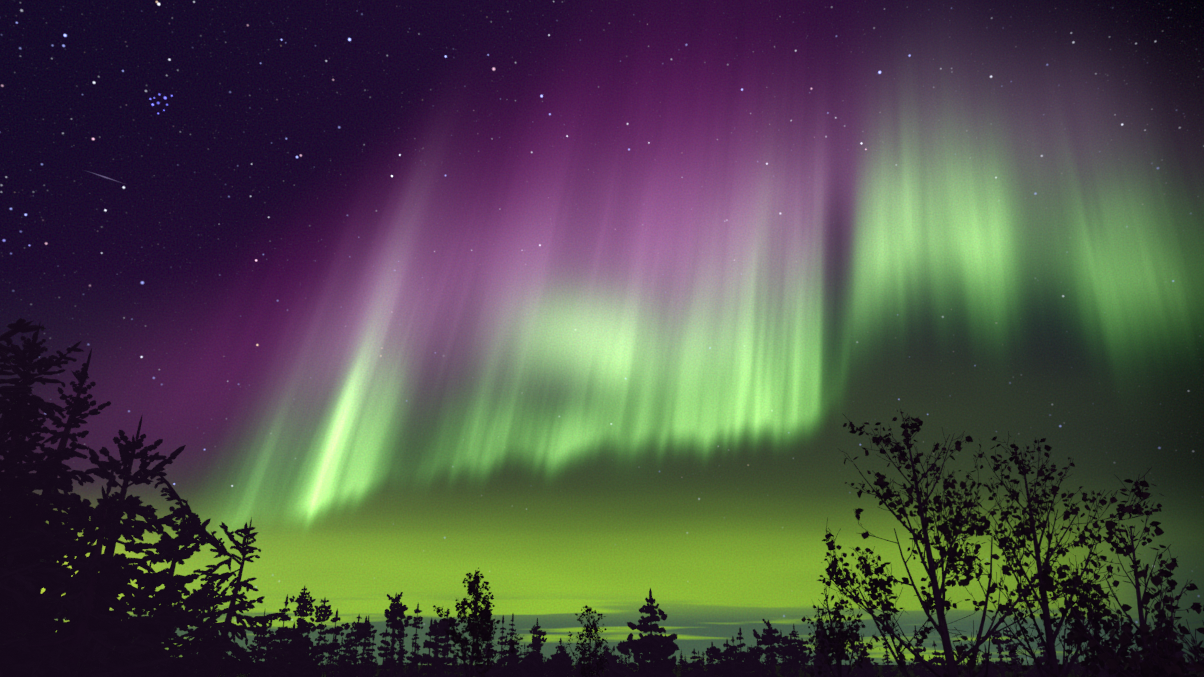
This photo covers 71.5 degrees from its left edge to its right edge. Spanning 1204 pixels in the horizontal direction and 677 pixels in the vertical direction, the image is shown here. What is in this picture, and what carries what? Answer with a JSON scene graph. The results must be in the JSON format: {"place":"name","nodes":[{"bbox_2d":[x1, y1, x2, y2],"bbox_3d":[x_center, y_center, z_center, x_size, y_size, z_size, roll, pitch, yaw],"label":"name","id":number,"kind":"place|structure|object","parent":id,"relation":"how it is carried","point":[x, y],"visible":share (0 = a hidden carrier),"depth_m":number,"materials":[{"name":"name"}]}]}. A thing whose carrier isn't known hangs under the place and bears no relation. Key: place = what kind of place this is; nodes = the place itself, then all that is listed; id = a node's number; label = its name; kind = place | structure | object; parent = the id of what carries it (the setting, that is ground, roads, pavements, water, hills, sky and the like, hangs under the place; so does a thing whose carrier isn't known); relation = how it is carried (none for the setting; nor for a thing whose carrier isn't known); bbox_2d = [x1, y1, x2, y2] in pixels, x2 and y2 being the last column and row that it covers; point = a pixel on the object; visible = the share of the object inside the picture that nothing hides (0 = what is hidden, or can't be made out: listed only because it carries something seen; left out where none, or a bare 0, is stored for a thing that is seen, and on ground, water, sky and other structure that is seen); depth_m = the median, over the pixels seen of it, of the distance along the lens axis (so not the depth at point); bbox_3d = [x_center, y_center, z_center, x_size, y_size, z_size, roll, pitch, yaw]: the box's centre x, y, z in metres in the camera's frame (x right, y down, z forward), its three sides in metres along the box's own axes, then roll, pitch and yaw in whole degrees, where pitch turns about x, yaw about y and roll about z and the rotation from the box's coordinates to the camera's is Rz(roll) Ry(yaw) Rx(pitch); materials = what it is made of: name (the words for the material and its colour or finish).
{"place":"outdoors","nodes":[
{"label":"outdoors","id":0,"kind":"place"},
{"bbox_2d":[0,0,1203,664],"label":"sky","id":1,"kind":"structure","parent":0,"point":[575,304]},
{"bbox_2d":[219,665,1203,676],"bbox_3d":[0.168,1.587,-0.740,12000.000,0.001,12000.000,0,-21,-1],"label":"ground","id":2,"kind":"structure","parent":0,"point":[677,673],"depth_m":195.74,"materials":[{"name":"black"}]},
{"bbox_2d":[1,556,75,634],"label":"spruce","id":3,"kind":"object","parent":2,"relation":"on","point":[61,560],"depth_m":8.67,"materials":[{"name":"black plant"}]},
{"bbox_2d":[0,321,83,635],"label":"spruce","id":4,"kind":"object","parent":2,"relation":"on","point":[19,414],"visible":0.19,"depth_m":7.44,"materials":[{"name":"black plant"}]},
{"bbox_2d":[0,318,122,676],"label":"spruce","id":5,"kind":"object","parent":2,"relation":"on","point":[26,578],"visible":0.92,"depth_m":4.50,"materials":[{"name":"black plant"}]},
{"bbox_2d":[0,348,153,662],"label":"spruce","id":6,"kind":"object","parent":2,"relation":"on","point":[38,511],"visible":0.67,"depth_m":6.45,"materials":[{"name":"black plant"}]},
{"bbox_2d":[0,464,174,676],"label":"spruce","id":7,"kind":"object","parent":2,"relation":"on","point":[47,659],"visible":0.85,"depth_m":4.80,"materials":[{"name":"black plant"}]},
{"bbox_2d":[0,413,213,676],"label":"spruce","id":8,"kind":"object","parent":2,"relation":"on","point":[163,623],"visible":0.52,"depth_m":5.77,"materials":[{"name":"black plant"}]},
{"bbox_2d":[123,561,195,669],"bbox_3d":[-4.561,3.568,7.729,2.332,3.066,2.452,11,-24,-26],"label":"spruce","id":9,"kind":"object","parent":2,"relation":"on","point":[132,604],"visible":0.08,"depth_m":8.35,"materials":[{"name":"black plant"}]},
{"bbox_2d":[124,499,238,676],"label":"spruce","id":10,"kind":"object","parent":2,"relation":"on","point":[169,594],"visible":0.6,"depth_m":6.67,"materials":[{"name":"black plant"}]},
{"bbox_2d":[169,576,236,676],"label":"spruce","id":11,"kind":"object","parent":2,"relation":"on","point":[191,648],"visible":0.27,"depth_m":10.07,"materials":[{"name":"black plant"}]},
{"bbox_2d":[197,589,220,653],"bbox_3d":[-5.997,5.373,12.538,1.122,3.193,1.443,0,-21,-1],"label":"spruce","id":12,"kind":"object","parent":2,"relation":"on","point":[213,610],"visible":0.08,"depth_m":12.88,"materials":[{"name":"black plant"}]},
{"bbox_2d":[154,476,284,676],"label":"spruce","id":13,"kind":"object","parent":2,"relation":"on","point":[210,637],"visible":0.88,"depth_m":9.47,"materials":[{"name":"black plant"}]},
{"bbox_2d":[228,611,294,676],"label":"spruce","id":14,"kind":"object","parent":2,"relation":"on","point":[262,670],"visible":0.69,"depth_m":13.78,"materials":[{"name":"black plant"}]},
{"bbox_2d":[265,622,320,676],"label":"spruce","id":15,"kind":"object","parent":2,"relation":"on","point":[296,668],"visible":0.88,"depth_m":24.41,"materials":[{"name":"black plant"}]},
{"bbox_2d":[276,597,324,676],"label":"spruce","id":16,"kind":"object","parent":2,"relation":"on","point":[304,626],"visible":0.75,"depth_m":26.63,"materials":[{"name":"black plant"}]},
{"bbox_2d":[321,608,349,676],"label":"tree","id":17,"kind":"object","parent":2,"relation":"on","point":[335,630],"visible":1,"depth_m":29.51,"materials":[{"name":"black plant"}]},
{"bbox_2d":[331,635,360,676],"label":"spruce","id":18,"kind":"object","parent":2,"relation":"on","point":[352,670],"visible":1,"depth_m":35.65,"materials":[{"name":"black plant"}]},
{"bbox_2d":[351,615,376,676],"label":"tree","id":19,"kind":"object","parent":2,"relation":"on","point":[361,634],"visible":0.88,"depth_m":32.44,"materials":[{"name":"black plant"}]},
{"bbox_2d":[359,616,374,676],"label":"tree","id":20,"kind":"object","parent":2,"relation":"on","point":[362,660],"visible":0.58,"depth_m":32.63,"materials":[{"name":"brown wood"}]},
{"bbox_2d":[377,628,395,676],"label":"spruce","id":21,"kind":"object","parent":2,"relation":"on","point":[384,649],"visible":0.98,"depth_m":34.44,"materials":[{"name":"black plant"}]},
{"bbox_2d":[386,592,402,676],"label":"tree","id":22,"kind":"object","parent":2,"relation":"on","point":[392,617],"visible":0.69,"depth_m":31.19,"materials":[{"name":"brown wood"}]},
{"bbox_2d":[384,594,412,676],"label":"tree","id":23,"kind":"object","parent":2,"relation":"on","point":[402,609],"visible":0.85,"depth_m":31.12,"materials":[{"name":"black plant"}]},
{"bbox_2d":[396,641,420,676],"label":"spruce","id":24,"kind":"object","parent":2,"relation":"on","point":[409,669],"visible":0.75,"depth_m":38.05,"materials":[{"name":"black plant"}]},
{"bbox_2d":[412,618,442,676],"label":"spruce","id":25,"kind":"object","parent":2,"relation":"on","point":[425,658],"visible":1,"depth_m":31.84,"materials":[{"name":"black plant"}]},
{"bbox_2d":[432,632,468,676],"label":"spruce","id":26,"kind":"object","parent":2,"relation":"on","point":[448,660],"visible":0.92,"depth_m":29.26,"materials":[{"name":"black plant"}]},
{"bbox_2d":[433,567,522,676],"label":"birch","id":27,"kind":"object","parent":2,"relation":"on","point":[481,632],"visible":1,"depth_m":24.01,"materials":[{"name":"black plant"}]},
{"bbox_2d":[464,654,496,676],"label":"spruce","id":28,"kind":"object","parent":2,"relation":"on","point":[475,673],"visible":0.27,"depth_m":41.15,"materials":[{"name":"black plant"}]},
{"bbox_2d":[500,647,524,676],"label":"spruce","id":29,"kind":"object","parent":2,"relation":"on","point":[516,669],"visible":0.96,"depth_m":35.03,"materials":[{"name":"black plant"}]},
{"bbox_2d":[518,634,566,676],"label":"spruce","id":30,"kind":"object","parent":2,"relation":"on","point":[535,661],"visible":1,"depth_m":36.91,"materials":[{"name":"black plant"}]},
{"bbox_2d":[543,638,572,676],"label":"spruce","id":31,"kind":"object","parent":2,"relation":"on","point":[566,663],"visible":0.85,"depth_m":38.87,"materials":[{"name":"black plant"}]},
{"bbox_2d":[571,655,597,676],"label":"spruce","id":32,"kind":"object","parent":2,"relation":"on","point":[576,673],"visible":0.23,"depth_m":46.24,"materials":[{"name":"black plant"}]},
{"bbox_2d":[566,605,612,676],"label":"birch","id":33,"kind":"object","parent":2,"relation":"on","point":[589,636],"visible":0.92,"depth_m":27.95,"materials":[{"name":"black plant"}]},
{"bbox_2d":[598,646,625,676],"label":"spruce","id":34,"kind":"object","parent":2,"relation":"on","point":[606,671],"visible":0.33,"depth_m":41.87,"materials":[{"name":"black plant"}]},
{"bbox_2d":[605,588,702,676],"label":"spruce","id":35,"kind":"object","parent":2,"relation":"on","point":[651,643],"visible":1,"depth_m":25.97,"materials":[{"name":"black plant"}]},
{"bbox_2d":[171,642,1203,675],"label":"treeline","id":36,"kind":"object","parent":2,"relation":"on","point":[1075,667],"visible":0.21,"depth_m":189.73,"materials":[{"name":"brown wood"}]},
{"bbox_2d":[680,648,708,676],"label":"spruce","id":37,"kind":"object","parent":2,"relation":"on","point":[697,664],"visible":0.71,"depth_m":41.51,"materials":[{"name":"black plant"}]},
{"bbox_2d":[701,640,752,676],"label":"spruce","id":38,"kind":"object","parent":2,"relation":"on","point":[720,670],"visible":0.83,"depth_m":36.65,"materials":[{"name":"black plant"}]},
{"bbox_2d":[252,586,1203,676],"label":"spruces","id":39,"kind":"object","parent":2,"relation":"on","point":[738,665],"visible":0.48,"depth_m":47.01,"materials":[{"name":"black plant"}]},
{"bbox_2d":[761,619,775,676],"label":"tree","id":40,"kind":"object","parent":2,"relation":"on","point":[770,635],"visible":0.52,"depth_m":33.04,"materials":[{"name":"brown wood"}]},
{"bbox_2d":[753,622,788,676],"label":"tree","id":41,"kind":"object","parent":2,"relation":"on","point":[766,640],"visible":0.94,"depth_m":33.05,"materials":[{"name":"black plant"}]},
{"bbox_2d":[775,633,809,676],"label":"tree","id":42,"kind":"object","parent":2,"relation":"on","point":[790,649],"visible":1,"depth_m":34.60,"materials":[{"name":"black plant"}]},
{"bbox_2d":[801,587,882,676],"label":"birch","id":43,"kind":"object","parent":2,"relation":"on","point":[842,637],"visible":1,"depth_m":9.87,"materials":[{"name":"black plant"}]},
{"bbox_2d":[821,643,863,676],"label":"spruce","id":44,"kind":"object","parent":2,"relation":"on","point":[845,670],"visible":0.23,"depth_m":35.78,"materials":[{"name":"black plant"}]},
{"bbox_2d":[855,646,879,676],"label":"spruce","id":45,"kind":"object","parent":2,"relation":"on","point":[869,673],"visible":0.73,"depth_m":39.95,"materials":[{"name":"black plant"}]},
{"bbox_2d":[923,641,947,676],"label":"spruce","id":46,"kind":"object","parent":2,"relation":"on","point":[937,660],"visible":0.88,"depth_m":39.16,"materials":[{"name":"black plant"}]},
{"bbox_2d":[965,649,1005,676],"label":"spruce","id":47,"kind":"object","parent":2,"relation":"on","point":[992,673],"visible":0.56,"depth_m":42.55,"materials":[{"name":"black plant"}]},
{"bbox_2d":[817,409,1164,676],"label":"birch","id":48,"kind":"object","parent":2,"relation":"on","point":[937,600],"visible":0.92,"depth_m":7.22,"materials":[{"name":"black plant"}]},
{"bbox_2d":[942,431,1120,676],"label":"birch","id":49,"kind":"object","parent":2,"relation":"on","point":[1026,532],"visible":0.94,"depth_m":7.74,"materials":[{"name":"black plant"}]},
{"bbox_2d":[1023,641,1066,676],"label":"spruce","id":50,"kind":"object","parent":2,"relation":"on","point":[1032,671],"visible":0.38,"depth_m":35.10,"materials":[{"name":"black plant"}]},
{"bbox_2d":[1040,514,1203,676],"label":"birch","id":51,"kind":"object","parent":2,"relation":"on","point":[1078,634],"visible":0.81,"depth_m":5.75,"materials":[{"name":"black plant"}]},
{"bbox_2d":[1090,607,1203,676],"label":"bush","id":52,"kind":"object","parent":2,"relation":"on","point":[1178,666],"visible":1,"depth_m":4.65,"materials":[{"name":"black plant"}]}
]}

